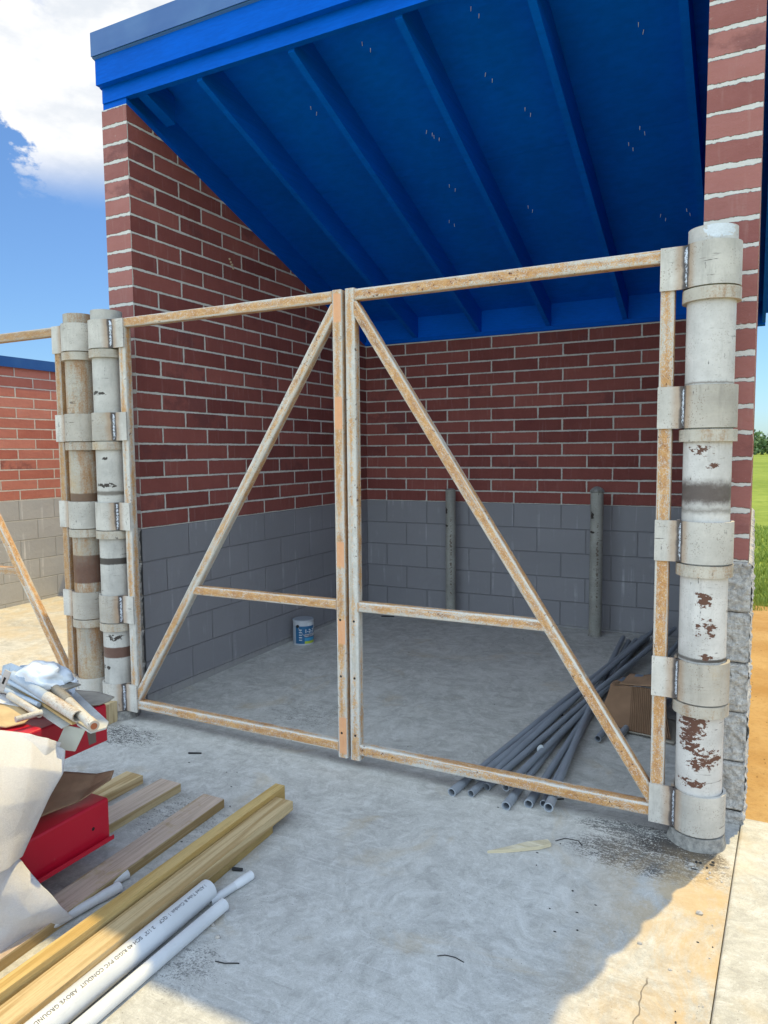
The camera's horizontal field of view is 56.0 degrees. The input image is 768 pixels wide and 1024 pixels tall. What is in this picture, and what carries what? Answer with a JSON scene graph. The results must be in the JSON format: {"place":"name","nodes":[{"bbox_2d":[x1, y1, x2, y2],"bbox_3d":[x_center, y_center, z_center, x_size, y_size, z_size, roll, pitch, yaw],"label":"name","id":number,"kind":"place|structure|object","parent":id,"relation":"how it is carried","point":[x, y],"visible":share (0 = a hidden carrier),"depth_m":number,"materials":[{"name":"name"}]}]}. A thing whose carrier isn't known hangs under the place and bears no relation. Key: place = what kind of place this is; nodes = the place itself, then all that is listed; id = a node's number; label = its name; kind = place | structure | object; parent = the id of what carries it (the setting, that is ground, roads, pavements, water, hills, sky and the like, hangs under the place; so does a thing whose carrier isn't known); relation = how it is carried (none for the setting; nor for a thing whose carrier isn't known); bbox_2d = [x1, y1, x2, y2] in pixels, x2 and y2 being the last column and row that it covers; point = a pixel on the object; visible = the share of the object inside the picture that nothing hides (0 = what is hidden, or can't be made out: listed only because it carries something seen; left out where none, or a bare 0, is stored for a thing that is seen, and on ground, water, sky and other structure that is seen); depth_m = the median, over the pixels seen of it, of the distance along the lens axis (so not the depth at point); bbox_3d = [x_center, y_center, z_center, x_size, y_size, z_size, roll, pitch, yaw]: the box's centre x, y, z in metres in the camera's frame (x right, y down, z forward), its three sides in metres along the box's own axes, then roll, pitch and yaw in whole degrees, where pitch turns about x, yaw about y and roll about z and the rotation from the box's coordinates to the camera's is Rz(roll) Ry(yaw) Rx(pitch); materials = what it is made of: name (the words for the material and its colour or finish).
{"place":"outdoors","nodes":[
{"label":"outdoors","id":0,"kind":"place"},
{"bbox_2d":[0,595,745,1023],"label":"concrete slab","id":1,"kind":"structure","parent":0,"point":[370,891],"depth_m":2.69,"materials":[{"name":"grey concrete"}]},
{"bbox_2d":[0,355,64,608],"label":"brick wall","id":2,"kind":"structure","parent":1,"relation":"on","point":[30,492],"depth_m":7.32,"materials":[{"name":"red brick"}]},
{"bbox_2d":[0,859,72,951],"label":"foam sheet","id":3,"kind":"object","parent":1,"relation":"on","point":[29,903],"visible":0.94,"depth_m":2.20,"materials":[{"name":"white plastic"}]},
{"bbox_2d":[61,313,104,678],"bbox_3d":[-1.738,0.064,4.235,0.235,2.385,0.238,2,5,27],"label":"gate post","id":4,"kind":"object","parent":1,"relation":"on","point":[83,475],"visible":0.52,"depth_m":4.15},
{"bbox_2d":[0,322,104,692],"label":"gate leaf","id":5,"kind":"object","parent":4,"relation":"attached to","point":[70,336],"visible":0.67,"depth_m":4.23,"materials":[{"name":"brown wood"}]},
{"bbox_2d":[54,881,122,927],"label":"pvc pipe","id":6,"kind":"object","parent":1,"relation":"on","point":[107,893],"visible":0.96,"depth_m":2.42,"materials":[{"name":"white plastic"}]},
{"bbox_2d":[104,701,117,724],"bbox_3d":[-1.577,1.136,4.099,0.085,0.116,0.085,2,5,27],"label":"timber block","id":7,"kind":"object","parent":1,"relation":"on","point":[111,713],"depth_m":4.08,"materials":[{"name":"brown wood"}]},
{"bbox_2d":[0,794,223,971],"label":"timber","id":8,"kind":"object","parent":1,"relation":"on","point":[137,854],"visible":0.82,"depth_m":2.64,"materials":[{"name":"brown wood"}]},
{"bbox_2d":[88,309,140,720],"bbox_3d":[-1.544,0.071,4.134,0.238,2.385,0.237,2,5,27],"label":"gate post","id":9,"kind":"object","parent":1,"relation":"on","point":[110,480],"visible":0.58,"depth_m":4.05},
{"bbox_2d":[87,289,350,757],"bbox_3d":[-0.900,0.058,3.803,1.640,2.217,0.197,2,5,27],"label":"gate leaf","id":10,"kind":"object","parent":9,"relation":"attached to","point":[114,426],"visible":0.92,"depth_m":3.74,"materials":[{"name":"brown wood"}]},
{"bbox_2d":[93,771,142,801],"bbox_3d":[-1.523,1.294,2.651,0.103,0.038,1.600,2,5,27],"label":"timber","id":11,"kind":"object","parent":1,"relation":"on","point":[118,785],"visible":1,"depth_m":3.25,"materials":[{"name":"brown wood"}]},
{"bbox_2d":[24,879,216,1023],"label":"pvc pipe","id":12,"kind":"object","parent":1,"relation":"on","point":[81,995],"visible":1,"depth_m":2.09,"materials":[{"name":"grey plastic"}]},
{"bbox_2d":[113,870,129,883],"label":"pvc pipe","id":13,"kind":"object","parent":1,"relation":"on","point":[125,875],"visible":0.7,"depth_m":2.56,"materials":[{"name":"white plastic"}]},
{"bbox_2d":[0,783,284,1005],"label":"timber","id":14,"kind":"object","parent":1,"relation":"on","point":[28,972],"visible":0.53,"depth_m":2.29,"materials":[{"name":"yellow wood"}]},
{"bbox_2d":[108,778,180,833],"bbox_3d":[-1.335,1.300,2.563,0.118,0.038,1.615,2,5,27],"label":"timber","id":15,"kind":"object","parent":1,"relation":"on","point":[126,810],"visible":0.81,"depth_m":3.09,"materials":[{"name":"brown wood"}]},
{"bbox_3d":[-1.640,1.293,2.034,0.600,0.065,0.090,2,5,27],"label":"timber block","id":16,"kind":"object","parent":15,"relation":"on","visible":0},
{"bbox_2d":[20,793,113,882],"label":"red beam","id":17,"kind":"structure","parent":16,"relation":"on","point":[62,839],"depth_m":2.51,"materials":[{"name":"metal"}]},
{"bbox_2d":[41,770,113,816],"bbox_3d":[-1.212,1.002,2.586,0.196,0.086,0.442,4,6,41],"label":"cardboard sheet","id":18,"kind":"object","parent":17,"relation":"on","point":[71,788],"visible":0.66,"depth_m":2.64,"materials":[{"name":"brown cardboard"}]},
{"bbox_3d":[-1.628,1.046,2.007,0.510,0.127,0.090,2,5,27],"label":"timber block","id":19,"kind":"object","parent":17,"relation":"on","visible":0},
{"bbox_2d":[0,704,106,758],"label":"red beam","id":20,"kind":"structure","parent":19,"relation":"on","point":[51,730],"depth_m":2.72,"materials":[{"name":"metal"}]},
{"bbox_2d":[0,724,41,736],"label":"red beam","id":21,"kind":"structure","parent":20,"relation":"on","point":[29,729],"depth_m":2.44,"materials":[{"name":"metal"}]},
{"bbox_2d":[0,703,28,727],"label":"cardboard sheet","id":22,"kind":"object","parent":21,"relation":"on","point":[8,713],"visible":0.81,"depth_m":2.52,"materials":[{"name":"beige cardboard"}]},
{"bbox_2d":[0,693,19,706],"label":"paper sheet","id":23,"kind":"object","parent":22,"relation":"on","point":[4,700],"visible":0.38,"depth_m":2.63,"materials":[{"name":"white paper"}]},
{"bbox_2d":[6,692,42,717],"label":"old pipe","id":24,"kind":"object","parent":22,"relation":"on","point":[21,702],"visible":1,"depth_m":2.55,"materials":[{"name":"white plastic"}]},
{"bbox_2d":[0,675,84,750],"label":"metal trim","id":25,"kind":"structure","parent":22,"relation":"on","point":[70,738],"depth_m":2.47,"materials":[{"name":"grey metal"}]},
{"bbox_2d":[0,669,10,691],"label":"slotted bracket","id":26,"kind":"object","parent":25,"relation":"attached to","point":[5,678],"visible":1,"depth_m":2.55,"materials":[{"name":"white metal"}]},
{"bbox_2d":[1,663,21,674],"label":"sheet metal scrap","id":27,"kind":"object","parent":25,"relation":"on","point":[10,667],"visible":0.43,"depth_m":2.75,"materials":[{"name":"metal"}]},
{"bbox_2d":[0,675,43,702],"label":"thin rod","id":28,"kind":"object","parent":25,"relation":"on","point":[14,684],"visible":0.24,"depth_m":2.63,"materials":[{"name":"white metal"}]},
{"bbox_2d":[4,687,40,706],"bbox_3d":[-1.385,0.657,2.655,0.414,0.046,0.018,3,6,34],"label":"thin rod","id":29,"kind":"object","parent":25,"relation":"on","point":[31,701],"visible":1,"depth_m":2.58,"materials":[{"name":"white metal"}]},
{"bbox_2d":[9,671,80,721],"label":"old pipe","id":30,"kind":"object","parent":25,"relation":"on","point":[60,705],"visible":0.88,"depth_m":2.50,"materials":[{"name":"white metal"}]},
{"bbox_2d":[14,687,76,724],"bbox_3d":[-1.195,0.677,2.580,0.470,0.063,0.058,3,6,38],"label":"wood strip","id":31,"kind":"object","parent":25,"relation":"on","point":[60,715],"visible":0.28,"depth_m":2.51,"materials":[{"name":"beige wood"}]},
{"bbox_2d":[66,690,108,733],"bbox_3d":[-1.137,0.701,2.640,0.088,0.014,0.636,-4,6,-38],"label":"metal strip","id":32,"kind":"object","parent":25,"relation":"on","point":[91,710],"visible":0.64,"depth_m":2.52,"materials":[{"name":"silver metal"}]},
{"bbox_2d":[69,677,79,693],"bbox_3d":[-1.214,0.660,2.802,0.155,0.049,0.075,3,6,39],"label":"plastic scrap","id":33,"kind":"object","parent":32,"relation":"on","point":[72,690],"visible":0.34,"depth_m":2.76,"materials":[{"name":"white plastic"}]},
{"bbox_2d":[50,685,99,731],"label":"old pipe","id":34,"kind":"object","parent":32,"relation":"on","point":[87,720],"visible":0.77,"depth_m":2.42,"materials":[{"name":"brown"}]},
{"bbox_2d":[15,660,73,690],"bbox_3d":[-1.263,0.597,2.677,0.251,0.086,0.145,2,5,27],"label":"plastic bag","id":35,"kind":"object","parent":34,"relation":"on","point":[46,675],"visible":0.91,"depth_m":2.62,"materials":[{"name":"white plastic"}]},
{"bbox_2d":[51,682,80,690],"bbox_3d":[-1.165,0.630,2.623,0.100,0.006,0.070,2,5,27],"label":"metal plate","id":36,"kind":"object","parent":34,"relation":"on","point":[68,686],"visible":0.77,"depth_m":2.61,"materials":[{"name":"grey metal"}]},
{"bbox_2d":[14,709,42,722],"bbox_3d":[-1.204,0.692,2.450,0.021,0.022,0.086,4,6,42],"label":"short rod","id":37,"kind":"object","parent":21,"relation":"on","point":[27,716],"visible":1,"depth_m":2.44,"materials":[{"name":"white plastic"}]},
{"bbox_2d":[0,730,64,872],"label":"foam sheet","id":38,"kind":"object","parent":21,"relation":"on","point":[31,773],"visible":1,"depth_m":2.21,"materials":[{"name":"white plastic"}]},
{"bbox_2d":[16,732,60,754],"bbox_3d":[-1.131,0.754,2.330,0.178,0.104,0.070,-4,6,-34],"label":"foam sheet","id":39,"kind":"object","parent":38,"relation":"on","point":[45,746],"visible":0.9,"depth_m":2.33,"materials":[{"name":"white plastic"}]},
{"bbox_2d":[48,690,113,705],"bbox_3d":[-1.258,0.746,2.817,0.304,0.025,0.262,1,5,14],"label":"cardboard sheet","id":40,"kind":"object","parent":20,"relation":"on","point":[92,698],"visible":0.4,"depth_m":2.88,"materials":[{"name":"grey cardboard"}]},
{"bbox_2d":[71,898,228,1023],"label":"pvc pipe","id":41,"kind":"object","parent":1,"relation":"on","point":[107,1003],"visible":1,"depth_m":2.10,"materials":[{"name":"white plastic"}]},
{"bbox_2d":[215,961,238,963],"bbox_3d":[-0.468,1.342,2.151,0.075,0.006,0.010,0,5,7],"label":"wire bit","id":42,"kind":"object","parent":1,"relation":"on","point":[226,962],"visible":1,"depth_m":2.15,"materials":[{"name":"black metal"}]},
{"bbox_2d":[208,870,253,905],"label":"pvc pipe","id":43,"kind":"object","parent":1,"relation":"on","point":[241,881],"visible":0.93,"depth_m":2.50,"materials":[{"name":"white plastic"}]},
{"bbox_2d":[232,867,242,870],"bbox_3d":[-0.533,1.300,2.628,0.038,0.014,0.014,0,5,9],"label":"charred stick","id":44,"kind":"object","parent":1,"relation":"on","point":[236,869],"visible":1,"depth_m":2.62,"materials":[{"name":"black"}]},
{"bbox_2d":[208,827,272,883],"bbox_3d":[-0.862,1.334,2.092,0.086,0.038,1.810,2,5,25],"label":"timber","id":45,"kind":"object","parent":1,"relation":"on","point":[219,874],"visible":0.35,"depth_m":2.69,"materials":[{"name":"brown wood"}]},
{"bbox_2d":[0,797,292,1023],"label":"timber","id":46,"kind":"object","parent":45,"relation":"on","point":[32,999],"visible":1,"depth_m":2.26,"materials":[{"name":"brown wood"}]},
{"bbox_2d":[292,616,313,645],"bbox_3d":[-0.636,0.934,5.690,0.168,0.198,0.170,2,5,27],"label":"paint can","id":47,"kind":"object","parent":1,"relation":"on","point":[303,630],"visible":1,"depth_m":5.63,"materials":[{"name":"silver metal"}]},
{"bbox_2d":[90,0,767,824],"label":"brick shed","id":48,"kind":"structure","parent":1,"relation":"on","point":[256,150],"depth_m":4.74,"materials":[{"name":"red brick"}]},
{"bbox_2d":[446,488,455,609],"bbox_3d":[0.585,0.414,6.340,0.112,1.243,0.112,2,5,27],"label":"bollard","id":49,"kind":"object","parent":1,"relation":"on","point":[450,548],"visible":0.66,"depth_m":6.30,"materials":[{"name":"grey metal"}]},
{"bbox_2d":[487,839,550,852],"bbox_3d":[0.515,1.280,2.754,0.254,0.018,0.042,-1,5,-12],"label":"wood splinter","id":50,"kind":"object","parent":1,"relation":"on","point":[533,845],"visible":1,"depth_m":2.75,"materials":[{"name":"beige wood"}]},
{"bbox_2d":[448,631,648,796],"bbox_3d":[1.212,1.075,4.418,0.040,0.146,3.083,3,6,36],"label":"conduit pipe","id":51,"kind":"object","parent":1,"relation":"on","point":[456,788],"visible":0.66,"depth_m":3.73,"materials":[{"name":"grey plastic"}]},
{"bbox_2d":[468,628,652,796],"bbox_3d":[1.271,1.042,4.383,0.042,0.210,3.024,3,6,36],"label":"conduit pipe","id":52,"kind":"object","parent":1,"relation":"on","point":[476,788],"visible":0.83,"depth_m":3.89,"materials":[{"name":"grey plastic"}]},
{"bbox_2d":[475,637,649,780],"bbox_3d":[1.239,1.090,4.441,0.037,0.046,2.881,3,6,34],"label":"conduit pipe","id":53,"kind":"object","parent":1,"relation":"on","point":[495,762],"visible":0.32,"depth_m":3.60,"materials":[{"name":"grey plastic"}]},
{"bbox_2d":[502,638,636,809],"bbox_3d":[1.230,1.118,4.319,0.039,0.076,2.908,2,5,29],"label":"conduit pipe","id":54,"kind":"object","parent":1,"relation":"on","point":[509,801],"visible":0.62,"depth_m":3.34,"materials":[{"name":"grey plastic"}]},
{"bbox_2d":[502,641,652,790],"bbox_3d":[1.321,1.081,4.344,0.034,0.077,2.851,3,6,34],"label":"conduit pipe","id":55,"kind":"object","parent":1,"relation":"on","point":[547,745],"visible":0.51,"depth_m":3.65,"materials":[{"name":"grey plastic"}]},
{"bbox_2d":[484,627,676,789],"bbox_3d":[1.332,1.059,4.372,0.044,0.175,2.880,3,6,37],"label":"conduit pipe","id":56,"kind":"object","parent":1,"relation":"on","point":[535,744],"visible":0.84,"depth_m":3.89,"materials":[{"name":"grey plastic"}]},
{"bbox_2d":[524,635,642,807],"bbox_3d":[1.291,1.102,4.303,0.046,0.109,2.818,2,5,29],"label":"conduit pipe","id":57,"kind":"object","parent":1,"relation":"on","point":[531,799],"visible":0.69,"depth_m":3.47,"materials":[{"name":"grey plastic"}]},
{"bbox_2d":[544,635,625,811],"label":"conduit pipe","id":58,"kind":"object","parent":1,"relation":"on","point":[550,802],"visible":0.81,"depth_m":3.55,"materials":[{"name":"grey plastic"}]},
{"bbox_2d":[540,639,630,807],"bbox_3d":[1.278,1.117,4.310,0.034,0.072,2.758,2,5,26],"label":"conduit pipe","id":59,"kind":"object","parent":1,"relation":"on","point":[545,796],"visible":0.37,"depth_m":3.83,"materials":[{"name":"grey plastic"}]},
{"bbox_2d":[588,486,604,637],"bbox_3d":[1.682,0.436,5.733,0.124,1.280,0.124,2,5,27],"label":"bollard","id":60,"kind":"object","parent":1,"relation":"on","point":[596,556],"visible":0.89,"depth_m":5.69,"materials":[{"name":"grey metal"}]},
{"bbox_2d":[620,725,628,734],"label":"conduit pipe","id":61,"kind":"object","parent":1,"relation":"on","point":[624,729],"visible":0.02,"depth_m":3.80,"materials":[{"name":"grey plastic"}]},
{"bbox_2d":[595,640,677,741],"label":"conduit pipe","id":62,"kind":"object","parent":1,"relation":"on","point":[600,735],"visible":0.36,"depth_m":4.40,"materials":[{"name":"grey plastic"}]},
{"bbox_2d":[604,673,675,744],"bbox_3d":[1.442,1.027,3.972,0.440,0.271,0.516,2,5,27],"label":"cardboard box","id":63,"kind":"object","parent":1,"relation":"on","point":[628,703],"visible":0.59,"depth_m":3.88,"materials":[{"name":"brown cardboard"}]},
{"bbox_2d":[619,674,643,680],"bbox_3d":[1.435,0.923,3.966,0.278,0.040,0.087,3,6,35],"label":"plastic film","id":64,"kind":"object","parent":63,"relation":"on","point":[636,675],"visible":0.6,"depth_m":4.01,"materials":[{"name":"grey plastic"}]},
{"bbox_2d":[666,697,671,707],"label":"conduit pipe","id":65,"kind":"object","parent":1,"relation":"on","point":[668,700],"visible":0.03,"depth_m":4.18,"materials":[{"name":"blue plastic"}]},
{"bbox_2d":[666,223,741,853],"bbox_3d":[1.209,0.162,2.728,0.236,2.385,0.235,2,5,27],"label":"gate post","id":66,"kind":"object","parent":1,"relation":"on","point":[711,311],"visible":0.76,"depth_m":2.66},
{"bbox_2d":[345,237,742,838],"bbox_3d":[0.572,0.107,3.051,1.630,2.217,0.197,2,5,27],"label":"gate leaf","id":67,"kind":"object","parent":66,"relation":"attached to","point":[705,262],"visible":0.93,"depth_m":2.84,"materials":[{"name":"brown wood"}]},
{"bbox_2d":[0,0,767,442],"label":"sky","id":68,"kind":"structure","parent":0,"point":[54,263],"materials":[{"name":"blue"}]},
{"bbox_2d":[711,818,767,1023],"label":"sidewalk","id":69,"kind":"structure","parent":0,"point":[741,995],"depth_m":2.22,"materials":[{"name":"concrete"}]},
{"bbox_2d":[745,606,767,822],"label":"dirt","id":70,"kind":"structure","parent":0,"point":[757,791],"depth_m":4.12,"materials":[{"name":"soil"}]},
{"bbox_2d":[751,452,767,610],"bbox_3d":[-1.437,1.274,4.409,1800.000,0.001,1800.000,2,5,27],"label":"ground","id":71,"kind":"structure","parent":0,"point":[760,488],"depth_m":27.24,"materials":[{"name":"green plant"}]},
{"bbox_2d":[753,429,767,454],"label":"treeline","id":72,"kind":"object","parent":71,"relation":"on","point":[760,444],"visible":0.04,"depth_m":220.95,"materials":[{"name":"green plant"}]}
]}

